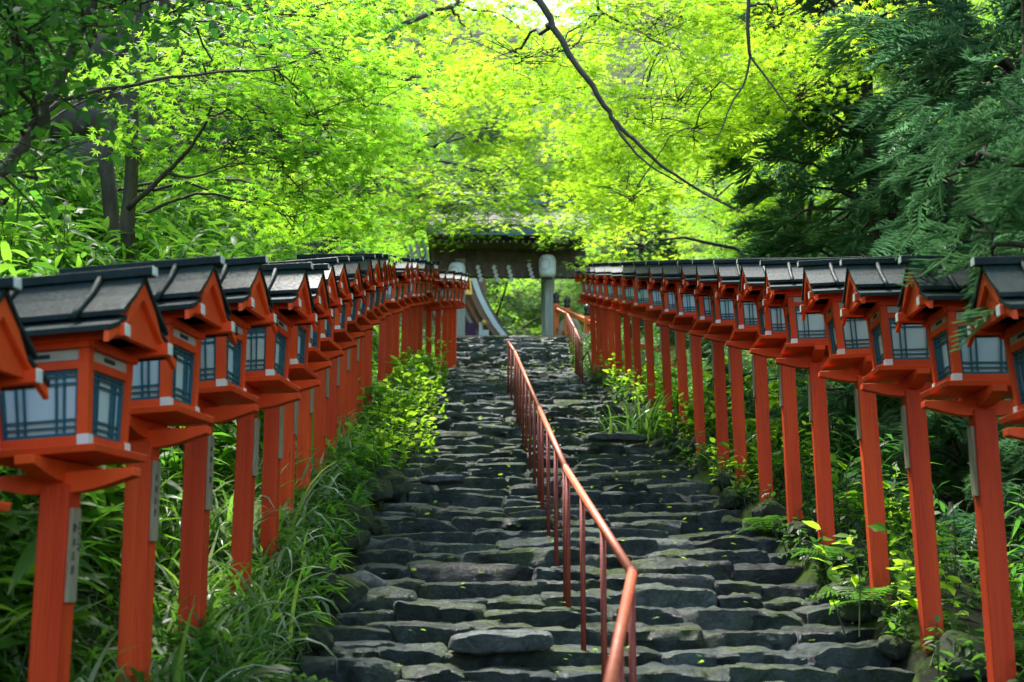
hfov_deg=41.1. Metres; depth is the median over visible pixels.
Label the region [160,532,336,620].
grass tuft
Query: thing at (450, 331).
wayside lantern
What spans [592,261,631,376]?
wayside lantern
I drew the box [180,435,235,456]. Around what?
fern
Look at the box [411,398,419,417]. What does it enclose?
leafy plant
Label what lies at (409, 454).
mossy rock
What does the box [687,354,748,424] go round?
leafy plant
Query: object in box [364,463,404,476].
mossy rock
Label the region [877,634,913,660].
mossy rock
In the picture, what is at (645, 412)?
mossy rock
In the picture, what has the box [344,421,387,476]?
leafy plant
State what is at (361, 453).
fern
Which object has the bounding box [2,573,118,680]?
grass tuft
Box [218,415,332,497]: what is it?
grass tuft
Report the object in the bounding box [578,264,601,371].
wayside lantern
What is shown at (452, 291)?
wayside lantern
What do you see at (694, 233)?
maple tree
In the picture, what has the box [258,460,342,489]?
grass tuft
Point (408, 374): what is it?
leafy plant
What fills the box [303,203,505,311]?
maple tree
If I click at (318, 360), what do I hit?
wayside lantern
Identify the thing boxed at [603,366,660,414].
leafy plant
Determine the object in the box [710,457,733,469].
mossy rock
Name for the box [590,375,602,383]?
mossy rock
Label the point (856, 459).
ravine undergrowth
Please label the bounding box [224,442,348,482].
grass tuft
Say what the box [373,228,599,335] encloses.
maple tree
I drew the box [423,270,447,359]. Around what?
wayside lantern
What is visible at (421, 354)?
leafy plant
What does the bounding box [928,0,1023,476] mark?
cedar tree
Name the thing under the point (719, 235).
maple tree
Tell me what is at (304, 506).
grass tuft
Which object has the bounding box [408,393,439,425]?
leafy plant
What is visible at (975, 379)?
wayside lantern
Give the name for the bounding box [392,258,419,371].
wayside lantern
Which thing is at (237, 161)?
maple tree
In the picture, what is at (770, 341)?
wayside lantern
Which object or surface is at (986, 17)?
woodland tree
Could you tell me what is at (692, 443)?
mossy rock
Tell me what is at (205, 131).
woodland tree
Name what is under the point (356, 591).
mossy rock
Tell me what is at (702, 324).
wayside lantern
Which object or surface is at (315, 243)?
maple tree
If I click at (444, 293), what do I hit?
wayside lantern
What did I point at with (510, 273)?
paper streamer
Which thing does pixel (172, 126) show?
maple tree
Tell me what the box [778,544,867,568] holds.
fern
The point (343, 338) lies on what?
wayside lantern
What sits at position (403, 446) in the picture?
leafy plant
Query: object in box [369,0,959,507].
maple tree
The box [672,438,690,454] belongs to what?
mossy rock
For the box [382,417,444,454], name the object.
leafy plant
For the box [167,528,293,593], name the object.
grass tuft
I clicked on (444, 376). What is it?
leafy plant
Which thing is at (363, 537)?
mossy rock
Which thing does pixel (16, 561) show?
undergrowth
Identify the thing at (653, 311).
wayside lantern
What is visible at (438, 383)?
leafy plant
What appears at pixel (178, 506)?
grass tuft
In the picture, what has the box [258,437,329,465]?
grass tuft
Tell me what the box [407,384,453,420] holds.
leafy plant
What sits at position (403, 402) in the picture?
leafy plant
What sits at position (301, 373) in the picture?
wayside lantern
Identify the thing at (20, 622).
fern
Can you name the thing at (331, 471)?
grass tuft
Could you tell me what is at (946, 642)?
mossy rock
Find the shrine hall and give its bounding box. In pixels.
[400,239,509,335]
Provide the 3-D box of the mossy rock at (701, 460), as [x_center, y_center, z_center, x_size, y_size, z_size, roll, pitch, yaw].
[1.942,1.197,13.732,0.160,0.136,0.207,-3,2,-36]
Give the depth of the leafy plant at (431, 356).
22.72 m
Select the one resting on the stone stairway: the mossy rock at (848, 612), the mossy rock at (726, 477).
the mossy rock at (848, 612)
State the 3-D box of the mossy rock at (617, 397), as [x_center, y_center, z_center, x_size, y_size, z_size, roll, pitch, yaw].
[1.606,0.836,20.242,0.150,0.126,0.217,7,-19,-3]
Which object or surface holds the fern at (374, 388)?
on the ground at (916, 660)
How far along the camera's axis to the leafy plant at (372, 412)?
13.42 m
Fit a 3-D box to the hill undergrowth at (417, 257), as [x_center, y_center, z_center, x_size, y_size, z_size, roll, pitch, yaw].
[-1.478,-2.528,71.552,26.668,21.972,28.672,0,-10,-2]
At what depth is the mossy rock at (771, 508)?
10.54 m
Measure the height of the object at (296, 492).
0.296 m
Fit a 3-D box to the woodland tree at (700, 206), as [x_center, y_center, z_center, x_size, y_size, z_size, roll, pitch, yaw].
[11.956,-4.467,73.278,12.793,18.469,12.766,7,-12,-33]
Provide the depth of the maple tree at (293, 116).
12.60 m
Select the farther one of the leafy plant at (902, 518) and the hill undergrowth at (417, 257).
the hill undergrowth at (417, 257)
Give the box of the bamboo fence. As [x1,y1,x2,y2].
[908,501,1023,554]
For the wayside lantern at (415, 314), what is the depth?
24.06 m
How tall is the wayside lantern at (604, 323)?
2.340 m
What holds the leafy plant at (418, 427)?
on the ground at (916, 660)
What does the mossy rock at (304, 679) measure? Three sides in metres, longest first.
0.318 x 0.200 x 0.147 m
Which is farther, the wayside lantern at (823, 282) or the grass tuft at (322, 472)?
the grass tuft at (322, 472)
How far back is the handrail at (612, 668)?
7.99 m
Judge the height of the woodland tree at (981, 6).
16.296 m
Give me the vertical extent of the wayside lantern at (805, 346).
2.341 m
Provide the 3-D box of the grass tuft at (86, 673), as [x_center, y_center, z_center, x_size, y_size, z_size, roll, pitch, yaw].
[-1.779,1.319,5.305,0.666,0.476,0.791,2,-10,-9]
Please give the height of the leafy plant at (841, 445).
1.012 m
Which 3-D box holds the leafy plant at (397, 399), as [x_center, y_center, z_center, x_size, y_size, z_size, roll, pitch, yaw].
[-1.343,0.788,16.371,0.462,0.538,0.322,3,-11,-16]
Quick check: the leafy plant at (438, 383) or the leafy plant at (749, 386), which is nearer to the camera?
the leafy plant at (749, 386)
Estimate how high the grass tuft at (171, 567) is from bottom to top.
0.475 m
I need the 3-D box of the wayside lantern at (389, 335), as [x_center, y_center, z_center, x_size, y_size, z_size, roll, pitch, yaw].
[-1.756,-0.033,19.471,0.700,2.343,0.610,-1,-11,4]
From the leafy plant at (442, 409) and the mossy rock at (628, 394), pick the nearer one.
the leafy plant at (442, 409)
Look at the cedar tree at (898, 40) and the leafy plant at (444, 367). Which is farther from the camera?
the leafy plant at (444, 367)
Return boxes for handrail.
[507,341,638,681]
[556,308,593,382]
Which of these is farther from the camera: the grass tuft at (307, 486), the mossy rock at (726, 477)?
the mossy rock at (726, 477)
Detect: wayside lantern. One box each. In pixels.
[0,266,177,681]
[0,276,49,511]
[59,255,237,681]
[177,255,277,653]
[220,262,317,603]
[260,263,332,575]
[269,257,341,538]
[277,256,365,476]
[290,256,352,503]
[296,254,375,456]
[337,253,383,436]
[348,254,388,428]
[356,255,393,422]
[363,256,397,406]
[378,258,410,382]
[385,258,414,379]
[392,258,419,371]
[401,260,427,363]
[407,261,431,357]
[412,262,435,357]
[417,261,440,353]
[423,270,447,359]
[435,271,455,371]
[441,272,462,371]
[447,273,466,367]
[452,274,469,366]
[573,264,596,371]
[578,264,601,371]
[583,263,608,375]
[588,263,615,372]
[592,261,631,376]
[602,262,631,390]
[609,260,656,395]
[620,260,662,407]
[633,259,688,420]
[646,259,696,438]
[659,258,724,454]
[677,258,730,470]
[692,257,768,487]
[713,257,796,503]
[736,258,802,522]
[760,256,861,566]
[797,255,911,599]
[840,257,943,653]
[894,255,1016,681]
[965,256,1023,440]
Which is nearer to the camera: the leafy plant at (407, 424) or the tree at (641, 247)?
the leafy plant at (407, 424)
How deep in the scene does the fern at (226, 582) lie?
7.10 m
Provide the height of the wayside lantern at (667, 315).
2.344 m
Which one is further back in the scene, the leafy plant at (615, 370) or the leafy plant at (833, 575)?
the leafy plant at (615, 370)
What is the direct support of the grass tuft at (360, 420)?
on the ground at (916, 660)
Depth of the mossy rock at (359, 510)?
10.06 m
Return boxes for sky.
[444,0,615,27]
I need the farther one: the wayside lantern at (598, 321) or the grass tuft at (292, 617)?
the wayside lantern at (598, 321)
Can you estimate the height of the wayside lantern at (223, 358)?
2.360 m
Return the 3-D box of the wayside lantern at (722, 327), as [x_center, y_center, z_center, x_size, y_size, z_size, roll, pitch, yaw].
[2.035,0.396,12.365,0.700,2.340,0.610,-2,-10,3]
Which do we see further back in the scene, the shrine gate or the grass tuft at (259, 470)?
the shrine gate
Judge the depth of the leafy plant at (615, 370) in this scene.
20.77 m
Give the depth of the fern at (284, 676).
5.64 m
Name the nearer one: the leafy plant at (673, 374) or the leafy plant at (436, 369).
the leafy plant at (673, 374)
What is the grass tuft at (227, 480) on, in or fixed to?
on the ground at (916, 660)
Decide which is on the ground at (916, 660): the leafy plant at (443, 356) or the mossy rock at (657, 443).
the leafy plant at (443, 356)
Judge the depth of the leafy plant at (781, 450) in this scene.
11.81 m
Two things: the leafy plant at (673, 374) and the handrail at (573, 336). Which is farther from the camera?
the handrail at (573, 336)
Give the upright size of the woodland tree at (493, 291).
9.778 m
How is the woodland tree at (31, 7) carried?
on the ground at (916, 660)
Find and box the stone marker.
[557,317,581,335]
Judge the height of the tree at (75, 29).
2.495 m
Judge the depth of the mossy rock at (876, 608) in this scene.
7.89 m
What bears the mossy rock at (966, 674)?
on the ground at (916, 660)
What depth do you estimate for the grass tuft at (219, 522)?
7.79 m
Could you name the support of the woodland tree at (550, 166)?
on the ground at (916, 660)
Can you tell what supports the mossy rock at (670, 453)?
on the stone stairway
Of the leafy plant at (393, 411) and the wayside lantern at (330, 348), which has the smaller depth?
the wayside lantern at (330, 348)
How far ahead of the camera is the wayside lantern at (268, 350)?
7.12 m
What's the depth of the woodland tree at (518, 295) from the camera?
64.83 m
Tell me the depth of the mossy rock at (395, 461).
13.59 m
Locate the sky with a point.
(547, 3)
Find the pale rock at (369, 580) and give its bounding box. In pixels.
[339,570,387,588]
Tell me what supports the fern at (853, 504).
on the ground at (916, 660)
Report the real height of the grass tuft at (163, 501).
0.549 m
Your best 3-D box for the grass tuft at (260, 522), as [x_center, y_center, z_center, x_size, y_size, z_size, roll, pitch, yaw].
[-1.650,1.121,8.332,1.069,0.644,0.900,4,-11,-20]
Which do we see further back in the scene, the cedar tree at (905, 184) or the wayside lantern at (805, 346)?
the cedar tree at (905, 184)
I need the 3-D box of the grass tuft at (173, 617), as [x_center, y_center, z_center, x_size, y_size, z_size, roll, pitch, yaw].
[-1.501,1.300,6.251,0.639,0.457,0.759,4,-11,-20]
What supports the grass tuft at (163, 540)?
on the ground at (916, 660)
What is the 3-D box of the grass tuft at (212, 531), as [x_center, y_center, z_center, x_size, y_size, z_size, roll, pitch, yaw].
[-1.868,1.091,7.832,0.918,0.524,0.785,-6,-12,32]
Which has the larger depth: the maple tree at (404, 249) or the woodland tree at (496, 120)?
the woodland tree at (496, 120)
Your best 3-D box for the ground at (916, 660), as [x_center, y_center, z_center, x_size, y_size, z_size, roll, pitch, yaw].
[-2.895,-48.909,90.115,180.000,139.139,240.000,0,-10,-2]
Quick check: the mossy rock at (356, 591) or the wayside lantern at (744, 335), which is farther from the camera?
the wayside lantern at (744, 335)
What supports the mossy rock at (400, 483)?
on the ground at (916, 660)
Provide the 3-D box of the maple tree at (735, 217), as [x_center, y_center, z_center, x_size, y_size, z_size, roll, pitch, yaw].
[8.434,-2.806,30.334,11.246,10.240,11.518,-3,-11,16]
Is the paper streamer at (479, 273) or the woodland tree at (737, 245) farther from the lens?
the paper streamer at (479, 273)
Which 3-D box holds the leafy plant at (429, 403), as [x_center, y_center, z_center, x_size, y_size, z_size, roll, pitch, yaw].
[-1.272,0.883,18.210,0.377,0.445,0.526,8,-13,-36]
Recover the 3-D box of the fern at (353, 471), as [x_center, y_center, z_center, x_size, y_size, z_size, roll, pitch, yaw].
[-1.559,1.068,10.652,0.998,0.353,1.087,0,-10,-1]
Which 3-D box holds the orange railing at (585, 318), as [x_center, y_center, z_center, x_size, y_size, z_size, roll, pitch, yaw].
[1.815,-0.398,39.043,0.202,2.756,3.660,3,-11,-16]
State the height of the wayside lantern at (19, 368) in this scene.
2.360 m
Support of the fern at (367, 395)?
on the ground at (916, 660)
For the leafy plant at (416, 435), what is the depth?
14.86 m
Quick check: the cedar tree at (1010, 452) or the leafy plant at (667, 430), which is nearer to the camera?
the cedar tree at (1010, 452)
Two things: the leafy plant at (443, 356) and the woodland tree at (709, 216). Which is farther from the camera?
the woodland tree at (709, 216)
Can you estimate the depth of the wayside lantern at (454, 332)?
30.05 m
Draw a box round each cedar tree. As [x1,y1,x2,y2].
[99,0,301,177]
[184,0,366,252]
[655,0,1007,473]
[751,0,1023,550]
[805,0,1022,387]
[827,191,1008,489]
[846,130,1023,542]
[887,67,1023,352]
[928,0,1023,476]
[935,114,1023,585]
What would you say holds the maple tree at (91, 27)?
on the ground at (916, 660)
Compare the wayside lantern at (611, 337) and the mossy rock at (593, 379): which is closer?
the wayside lantern at (611, 337)
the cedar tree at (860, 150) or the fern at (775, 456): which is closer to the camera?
the fern at (775, 456)
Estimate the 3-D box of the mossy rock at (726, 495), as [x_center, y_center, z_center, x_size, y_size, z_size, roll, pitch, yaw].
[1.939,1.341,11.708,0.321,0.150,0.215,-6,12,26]
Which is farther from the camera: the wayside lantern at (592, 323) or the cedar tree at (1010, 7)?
the wayside lantern at (592, 323)
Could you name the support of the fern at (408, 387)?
on the ground at (916, 660)
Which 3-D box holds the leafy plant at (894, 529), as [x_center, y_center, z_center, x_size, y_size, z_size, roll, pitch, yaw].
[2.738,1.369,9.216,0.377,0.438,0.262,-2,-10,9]
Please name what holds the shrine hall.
on the ground at (916, 660)
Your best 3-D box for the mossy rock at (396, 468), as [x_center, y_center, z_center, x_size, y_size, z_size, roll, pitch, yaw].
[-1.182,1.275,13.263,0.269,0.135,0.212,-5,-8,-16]
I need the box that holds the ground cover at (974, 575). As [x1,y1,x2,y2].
[0,315,1023,681]
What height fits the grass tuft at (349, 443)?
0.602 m
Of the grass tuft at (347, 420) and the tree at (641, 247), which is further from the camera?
the tree at (641, 247)
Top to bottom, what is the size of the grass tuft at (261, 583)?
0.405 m
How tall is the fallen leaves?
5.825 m
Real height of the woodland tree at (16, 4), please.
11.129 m
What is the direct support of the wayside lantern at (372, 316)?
on the ground at (916, 660)
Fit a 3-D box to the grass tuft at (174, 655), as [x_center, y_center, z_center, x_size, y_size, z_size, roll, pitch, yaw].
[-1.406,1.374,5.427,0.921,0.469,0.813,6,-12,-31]
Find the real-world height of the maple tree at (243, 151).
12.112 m
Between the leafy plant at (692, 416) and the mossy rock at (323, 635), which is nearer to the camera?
the mossy rock at (323, 635)
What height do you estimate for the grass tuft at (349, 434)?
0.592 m
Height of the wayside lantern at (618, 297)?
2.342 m
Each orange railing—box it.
[553,292,589,335]
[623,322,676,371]
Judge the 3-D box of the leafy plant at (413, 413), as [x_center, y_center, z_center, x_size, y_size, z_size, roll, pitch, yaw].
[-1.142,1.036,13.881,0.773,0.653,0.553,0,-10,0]
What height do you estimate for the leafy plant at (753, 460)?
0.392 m
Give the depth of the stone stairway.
9.32 m
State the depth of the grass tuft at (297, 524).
8.69 m
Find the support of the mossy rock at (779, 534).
on the ground at (916, 660)
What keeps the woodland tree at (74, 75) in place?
on the ground at (916, 660)
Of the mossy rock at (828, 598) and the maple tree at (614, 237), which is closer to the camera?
the mossy rock at (828, 598)
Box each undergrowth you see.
[0,21,442,681]
[264,168,708,349]
[589,317,1023,631]
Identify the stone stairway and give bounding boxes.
[298,336,914,681]
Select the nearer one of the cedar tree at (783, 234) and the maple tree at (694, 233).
the cedar tree at (783, 234)
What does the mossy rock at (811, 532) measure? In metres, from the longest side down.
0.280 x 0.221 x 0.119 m
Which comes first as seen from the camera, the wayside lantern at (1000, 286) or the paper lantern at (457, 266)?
the wayside lantern at (1000, 286)
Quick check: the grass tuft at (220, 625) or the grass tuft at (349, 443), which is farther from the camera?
the grass tuft at (349, 443)
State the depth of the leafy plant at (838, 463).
10.03 m
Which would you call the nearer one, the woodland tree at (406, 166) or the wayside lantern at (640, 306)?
the wayside lantern at (640, 306)
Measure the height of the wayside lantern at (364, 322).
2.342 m
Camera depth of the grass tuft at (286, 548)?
7.80 m
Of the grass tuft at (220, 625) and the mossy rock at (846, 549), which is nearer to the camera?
the grass tuft at (220, 625)
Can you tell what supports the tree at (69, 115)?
on the ground at (916, 660)
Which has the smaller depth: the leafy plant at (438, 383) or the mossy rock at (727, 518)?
the mossy rock at (727, 518)
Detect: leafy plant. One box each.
[324,440,373,495]
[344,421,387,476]
[351,410,400,446]
[356,378,412,434]
[358,425,410,474]
[366,409,438,463]
[367,417,415,449]
[371,371,434,425]
[372,395,405,432]
[375,398,407,427]
[375,404,427,451]
[382,379,412,402]
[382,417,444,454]
[385,384,418,419]
[389,354,424,394]
[393,358,418,383]
[394,417,431,453]
[401,352,441,390]
[402,352,423,370]
[407,346,429,364]
[407,365,444,401]
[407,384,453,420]
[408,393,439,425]
[409,379,435,405]
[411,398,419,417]
[412,355,441,384]
[412,390,433,414]
[417,337,451,374]
[422,354,448,375]
[429,367,447,384]
[599,341,624,371]
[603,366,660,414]
[605,353,633,375]
[611,364,633,393]
[623,366,655,401]
[629,380,677,407]
[641,366,662,382]
[658,368,678,408]
[659,392,712,449]
[675,402,713,439]
[684,388,732,440]
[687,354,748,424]
[703,371,809,449]
[705,437,758,493]
[709,369,753,415]
[724,439,757,476]
[728,377,810,463]
[730,412,813,478]
[750,447,815,495]
[800,407,882,476]
[803,520,965,638]
[810,454,909,547]
[856,481,912,547]
[866,519,915,581]
[890,511,947,574]
[1008,561,1023,620]
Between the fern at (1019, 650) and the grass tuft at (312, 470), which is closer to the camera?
the fern at (1019, 650)
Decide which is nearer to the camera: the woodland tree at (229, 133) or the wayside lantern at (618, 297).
the wayside lantern at (618, 297)
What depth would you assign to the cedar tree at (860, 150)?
20.53 m
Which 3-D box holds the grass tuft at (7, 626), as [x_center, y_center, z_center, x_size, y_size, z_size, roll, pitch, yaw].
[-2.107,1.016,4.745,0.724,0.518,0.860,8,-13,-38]
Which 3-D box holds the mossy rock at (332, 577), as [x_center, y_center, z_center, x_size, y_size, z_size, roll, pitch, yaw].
[-1.167,1.454,8.184,0.222,0.194,0.334,5,-20,-11]
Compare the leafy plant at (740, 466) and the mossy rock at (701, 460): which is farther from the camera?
the mossy rock at (701, 460)
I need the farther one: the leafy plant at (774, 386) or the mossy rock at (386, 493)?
the leafy plant at (774, 386)
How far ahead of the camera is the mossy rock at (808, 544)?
9.59 m
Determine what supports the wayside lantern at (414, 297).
on the ground at (916, 660)
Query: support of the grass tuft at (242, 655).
on the ground at (916, 660)
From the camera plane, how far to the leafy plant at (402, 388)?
17.01 m
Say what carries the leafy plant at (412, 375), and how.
on the ground at (916, 660)
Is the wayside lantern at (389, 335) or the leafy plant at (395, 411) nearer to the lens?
the leafy plant at (395, 411)
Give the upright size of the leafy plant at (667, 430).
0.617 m
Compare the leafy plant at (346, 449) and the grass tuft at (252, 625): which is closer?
the grass tuft at (252, 625)
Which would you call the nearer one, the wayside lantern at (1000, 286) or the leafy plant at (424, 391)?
the wayside lantern at (1000, 286)
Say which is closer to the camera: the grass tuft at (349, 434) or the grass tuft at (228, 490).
the grass tuft at (228, 490)
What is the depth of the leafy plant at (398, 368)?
19.83 m
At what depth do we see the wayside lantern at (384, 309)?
16.45 m
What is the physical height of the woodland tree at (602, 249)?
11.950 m
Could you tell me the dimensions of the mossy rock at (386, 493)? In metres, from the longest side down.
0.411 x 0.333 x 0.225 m
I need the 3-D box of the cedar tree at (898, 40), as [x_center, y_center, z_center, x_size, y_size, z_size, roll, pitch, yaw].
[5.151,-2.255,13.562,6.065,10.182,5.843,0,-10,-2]
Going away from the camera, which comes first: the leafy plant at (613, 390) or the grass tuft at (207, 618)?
the grass tuft at (207, 618)
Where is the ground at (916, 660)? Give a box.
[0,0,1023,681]
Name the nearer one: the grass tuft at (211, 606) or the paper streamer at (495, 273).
the grass tuft at (211, 606)
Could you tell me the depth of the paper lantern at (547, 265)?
41.18 m
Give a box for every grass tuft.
[0,591,31,681]
[0,622,132,681]
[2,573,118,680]
[23,602,216,681]
[24,634,188,681]
[71,626,275,681]
[77,585,178,651]
[106,472,261,562]
[110,637,270,681]
[111,510,227,593]
[111,540,286,622]
[113,596,227,663]
[115,580,336,679]
[118,586,240,635]
[122,465,226,532]
[152,573,293,659]
[152,592,281,655]
[153,564,258,620]
[159,493,272,560]
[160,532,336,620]
[161,463,332,577]
[162,488,254,564]
[163,497,298,557]
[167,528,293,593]
[169,481,261,538]
[171,604,283,663]
[174,468,257,523]
[205,585,333,665]
[208,558,316,645]
[209,518,327,589]
[209,550,344,625]
[210,490,327,569]
[212,494,318,559]
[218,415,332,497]
[219,462,359,564]
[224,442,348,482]
[225,457,366,512]
[256,464,363,538]
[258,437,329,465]
[258,449,356,509]
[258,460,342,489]
[258,500,321,551]
[259,414,355,469]
[259,450,358,496]
[259,453,348,500]
[260,435,378,480]
[294,477,343,513]
[327,407,394,472]
[327,420,356,456]
[337,401,358,442]
[337,415,374,449]
[344,416,389,447]
[349,409,379,431]
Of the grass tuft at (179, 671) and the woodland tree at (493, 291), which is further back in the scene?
the woodland tree at (493, 291)
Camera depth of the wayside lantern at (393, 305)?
18.22 m
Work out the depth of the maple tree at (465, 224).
25.81 m
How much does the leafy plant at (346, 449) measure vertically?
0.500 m
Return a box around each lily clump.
[571,383,677,444]
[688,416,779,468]
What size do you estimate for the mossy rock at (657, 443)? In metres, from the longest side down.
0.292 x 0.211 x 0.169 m
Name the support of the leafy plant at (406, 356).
on the ground at (916, 660)
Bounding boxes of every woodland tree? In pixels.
[0,0,109,80]
[1,0,272,166]
[2,0,36,11]
[9,1,202,140]
[139,18,342,253]
[269,0,445,207]
[309,97,463,258]
[398,75,589,320]
[428,250,540,335]
[486,278,583,335]
[505,115,704,345]
[511,201,658,333]
[598,173,745,353]
[637,77,819,360]
[645,23,885,369]
[680,157,868,389]
[854,0,1007,83]
[863,0,1021,181]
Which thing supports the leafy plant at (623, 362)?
on the ground at (916, 660)
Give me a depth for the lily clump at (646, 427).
16.29 m
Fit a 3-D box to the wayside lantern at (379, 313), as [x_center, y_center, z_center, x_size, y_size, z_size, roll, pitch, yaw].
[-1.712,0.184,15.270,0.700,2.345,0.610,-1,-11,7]
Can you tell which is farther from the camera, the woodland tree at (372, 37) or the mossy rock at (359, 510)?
the woodland tree at (372, 37)
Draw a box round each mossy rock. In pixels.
[295,620,334,649]
[302,676,334,681]
[306,565,336,599]
[327,503,373,530]
[333,574,369,612]
[334,529,370,549]
[360,479,392,502]
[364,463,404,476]
[368,515,394,535]
[376,474,410,500]
[388,453,405,467]
[391,448,411,462]
[391,465,403,473]
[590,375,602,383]
[615,392,623,400]
[623,391,634,402]
[634,406,653,418]
[648,439,662,447]
[657,449,676,459]
[662,426,681,445]
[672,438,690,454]
[688,436,713,453]
[695,454,711,464]
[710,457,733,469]
[712,470,734,489]
[713,498,729,509]
[719,487,755,508]
[721,515,744,521]
[751,500,786,527]
[772,519,786,537]
[787,521,817,541]
[793,540,815,556]
[816,578,858,603]
[825,542,863,569]
[837,596,880,622]
[869,599,897,616]
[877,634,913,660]
[935,630,984,667]
[946,653,986,681]
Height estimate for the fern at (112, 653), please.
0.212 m
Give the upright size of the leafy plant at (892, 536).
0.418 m
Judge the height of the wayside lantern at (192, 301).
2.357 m
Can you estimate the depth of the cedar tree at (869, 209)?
14.80 m
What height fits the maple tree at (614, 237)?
9.186 m
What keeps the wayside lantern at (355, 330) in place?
on the ground at (916, 660)
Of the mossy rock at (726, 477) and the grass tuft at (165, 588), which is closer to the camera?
the grass tuft at (165, 588)
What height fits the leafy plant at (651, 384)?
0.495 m
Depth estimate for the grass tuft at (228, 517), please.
8.03 m
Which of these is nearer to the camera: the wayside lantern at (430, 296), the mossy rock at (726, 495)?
the mossy rock at (726, 495)
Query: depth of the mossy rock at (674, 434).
15.27 m
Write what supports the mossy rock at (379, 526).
on the ground at (916, 660)
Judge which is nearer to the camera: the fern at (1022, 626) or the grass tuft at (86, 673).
the grass tuft at (86, 673)
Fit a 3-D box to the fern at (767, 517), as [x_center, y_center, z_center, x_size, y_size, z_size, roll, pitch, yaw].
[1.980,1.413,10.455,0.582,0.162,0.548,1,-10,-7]
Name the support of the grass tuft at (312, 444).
on the ground at (916, 660)
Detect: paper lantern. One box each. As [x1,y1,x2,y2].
[448,249,465,272]
[539,245,555,279]
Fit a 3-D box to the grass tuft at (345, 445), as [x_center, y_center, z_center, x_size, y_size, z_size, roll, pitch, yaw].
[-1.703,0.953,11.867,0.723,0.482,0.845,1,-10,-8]
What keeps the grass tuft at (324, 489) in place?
on the ground at (916, 660)
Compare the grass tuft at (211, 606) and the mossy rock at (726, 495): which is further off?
the mossy rock at (726, 495)
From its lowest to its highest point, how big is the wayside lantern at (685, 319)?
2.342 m
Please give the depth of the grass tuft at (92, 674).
5.07 m
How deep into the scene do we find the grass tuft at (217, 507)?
7.94 m
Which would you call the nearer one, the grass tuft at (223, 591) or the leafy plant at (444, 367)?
the grass tuft at (223, 591)
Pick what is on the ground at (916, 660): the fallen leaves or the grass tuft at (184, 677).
the grass tuft at (184, 677)
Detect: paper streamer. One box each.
[475,265,482,281]
[492,265,499,281]
[506,265,513,281]
[526,263,534,279]
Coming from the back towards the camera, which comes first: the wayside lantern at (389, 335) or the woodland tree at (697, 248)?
the woodland tree at (697, 248)
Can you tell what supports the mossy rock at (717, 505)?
on the stone stairway
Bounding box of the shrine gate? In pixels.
[426,192,593,335]
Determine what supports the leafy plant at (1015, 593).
on the ground at (916, 660)
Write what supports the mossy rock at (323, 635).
on the stone stairway
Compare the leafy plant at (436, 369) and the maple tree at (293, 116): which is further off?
the leafy plant at (436, 369)
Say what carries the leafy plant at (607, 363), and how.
on the ground at (916, 660)
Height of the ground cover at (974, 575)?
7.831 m
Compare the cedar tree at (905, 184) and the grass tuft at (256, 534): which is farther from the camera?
the cedar tree at (905, 184)
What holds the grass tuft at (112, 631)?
on the ground at (916, 660)
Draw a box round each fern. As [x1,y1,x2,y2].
[0,613,72,643]
[2,637,155,671]
[115,664,327,681]
[158,564,282,602]
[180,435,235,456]
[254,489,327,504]
[259,457,374,501]
[327,450,394,473]
[363,389,391,398]
[364,386,418,413]
[387,382,426,390]
[733,454,807,478]
[734,515,813,534]
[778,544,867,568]
[805,584,915,614]
[834,502,898,520]
[981,624,1023,644]
[982,637,1023,661]
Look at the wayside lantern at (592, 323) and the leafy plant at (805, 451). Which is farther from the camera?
the wayside lantern at (592, 323)
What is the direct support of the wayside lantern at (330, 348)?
on the ground at (916, 660)
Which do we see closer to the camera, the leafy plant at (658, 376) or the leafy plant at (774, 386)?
the leafy plant at (774, 386)
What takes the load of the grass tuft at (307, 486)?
on the ground at (916, 660)
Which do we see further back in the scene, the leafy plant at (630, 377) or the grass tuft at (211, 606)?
the leafy plant at (630, 377)
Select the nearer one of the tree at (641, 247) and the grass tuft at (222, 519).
the grass tuft at (222, 519)
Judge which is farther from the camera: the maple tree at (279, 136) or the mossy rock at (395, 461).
the maple tree at (279, 136)
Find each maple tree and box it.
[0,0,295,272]
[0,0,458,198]
[1,0,336,190]
[6,0,364,69]
[44,0,482,265]
[53,0,470,255]
[139,16,414,217]
[284,0,657,253]
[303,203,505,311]
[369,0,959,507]
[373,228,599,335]
[526,2,1013,373]
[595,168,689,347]
[622,116,846,258]
[623,152,824,371]
[651,0,1002,243]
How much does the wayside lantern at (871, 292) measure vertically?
2.343 m
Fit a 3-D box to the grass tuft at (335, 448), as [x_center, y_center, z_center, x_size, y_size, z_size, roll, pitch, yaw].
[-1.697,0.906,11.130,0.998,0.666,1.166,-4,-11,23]
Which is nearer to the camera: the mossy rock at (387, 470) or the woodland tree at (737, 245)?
the mossy rock at (387, 470)
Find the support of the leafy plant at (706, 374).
on the ground at (916, 660)
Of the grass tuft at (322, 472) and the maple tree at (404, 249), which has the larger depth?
the maple tree at (404, 249)
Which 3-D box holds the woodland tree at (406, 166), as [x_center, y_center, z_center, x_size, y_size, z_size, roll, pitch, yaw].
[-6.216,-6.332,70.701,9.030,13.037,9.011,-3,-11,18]
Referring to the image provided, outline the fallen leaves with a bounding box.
[362,363,808,671]
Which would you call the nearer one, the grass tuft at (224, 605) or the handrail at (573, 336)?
the grass tuft at (224, 605)
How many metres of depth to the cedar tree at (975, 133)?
6.43 m
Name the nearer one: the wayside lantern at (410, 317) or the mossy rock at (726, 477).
the mossy rock at (726, 477)

